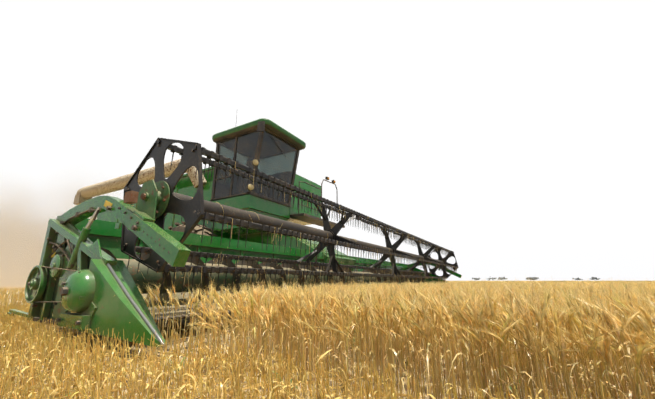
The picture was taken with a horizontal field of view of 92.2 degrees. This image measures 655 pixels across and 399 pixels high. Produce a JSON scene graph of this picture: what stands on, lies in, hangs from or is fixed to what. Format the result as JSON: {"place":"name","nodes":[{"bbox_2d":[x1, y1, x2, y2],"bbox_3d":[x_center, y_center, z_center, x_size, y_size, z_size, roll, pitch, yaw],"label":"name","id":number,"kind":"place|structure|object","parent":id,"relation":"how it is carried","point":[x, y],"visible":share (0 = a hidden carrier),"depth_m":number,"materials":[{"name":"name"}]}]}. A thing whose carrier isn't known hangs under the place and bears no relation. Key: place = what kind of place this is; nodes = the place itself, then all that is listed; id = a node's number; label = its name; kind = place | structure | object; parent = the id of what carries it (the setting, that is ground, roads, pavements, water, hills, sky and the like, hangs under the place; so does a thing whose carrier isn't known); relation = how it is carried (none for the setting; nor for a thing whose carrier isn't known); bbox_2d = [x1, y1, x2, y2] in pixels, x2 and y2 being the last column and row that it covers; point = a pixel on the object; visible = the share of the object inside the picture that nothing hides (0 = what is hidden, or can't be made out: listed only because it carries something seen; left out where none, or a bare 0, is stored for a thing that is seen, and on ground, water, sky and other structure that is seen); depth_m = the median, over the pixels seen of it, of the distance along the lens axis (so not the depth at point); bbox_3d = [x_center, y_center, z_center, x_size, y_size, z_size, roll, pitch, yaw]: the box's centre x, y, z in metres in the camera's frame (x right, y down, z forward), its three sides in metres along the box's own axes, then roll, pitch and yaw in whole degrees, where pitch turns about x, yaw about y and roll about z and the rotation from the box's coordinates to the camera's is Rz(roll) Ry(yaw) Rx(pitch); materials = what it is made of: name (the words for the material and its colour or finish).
{"place":"outdoors","nodes":[
{"label":"outdoors","id":0,"kind":"place"},
{"bbox_2d":[52,205,376,324],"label":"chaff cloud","id":1,"kind":"structure","parent":0,"point":[217,289],"depth_m":2.90,"materials":[{"name":"plant"}]},
{"bbox_2d":[62,311,526,398],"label":"stalks","id":2,"kind":"object","parent":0,"point":[353,347],"visible":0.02,"depth_m":1.46,"materials":[{"name":"plant"}]},
{"bbox_2d":[0,288,653,398],"bbox_3d":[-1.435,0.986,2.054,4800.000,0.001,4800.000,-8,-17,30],"label":"stalks","id":3,"kind":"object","parent":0,"point":[183,326],"depth_m":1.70,"materials":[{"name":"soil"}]},
{"bbox_2d":[0,286,29,312],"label":"wheat","id":4,"kind":"object","parent":3,"relation":"on","point":[17,297],"visible":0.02,"depth_m":6.79,"materials":[{"name":"yellow plant"}]},
{"bbox_2d":[73,117,355,270],"bbox_3d":[-3.512,0.627,10.139,9.429,4.815,4.853,-8,-17,30],"label":"combine","id":5,"kind":"object","parent":3,"relation":"on","point":[268,147],"visible":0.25,"depth_m":7.57,"materials":[{"name":"metal"}]},
{"bbox_2d":[7,207,446,347],"bbox_3d":[0.730,1.633,6.784,2.400,0.944,10.870,-8,-17,30],"label":"header","id":6,"kind":"object","parent":5,"relation":"attached to","point":[94,283],"visible":0.56,"depth_m":2.65,"materials":[{"name":"metal"}]},
{"bbox_2d":[53,179,461,277],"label":"reel arms","id":7,"kind":"object","parent":6,"relation":"attached to","point":[139,221],"visible":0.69,"depth_m":2.25},
{"bbox_2d":[121,137,457,295],"bbox_3d":[1.323,1.167,6.609,1.052,1.242,10.419,-8,-17,30],"label":"reel","id":8,"kind":"object","parent":6,"relation":"on","point":[194,210],"visible":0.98,"depth_m":3.09,"materials":[{"name":"black metal"}]},
{"bbox_2d":[129,276,654,398],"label":"wheat","id":9,"kind":"object","parent":3,"relation":"on","point":[489,325],"visible":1,"depth_m":1.34,"materials":[{"name":"plant"}]},
{"bbox_2d":[381,279,654,286],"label":"wheat","id":10,"kind":"object","parent":3,"relation":"on","point":[540,282],"visible":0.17,"depth_m":11.19,"materials":[{"name":"plant"}]},
{"bbox_2d":[0,0,654,290],"label":"sky","id":11,"kind":"structure","parent":0,"point":[512,138],"materials":[{"name":"white"}]}
]}

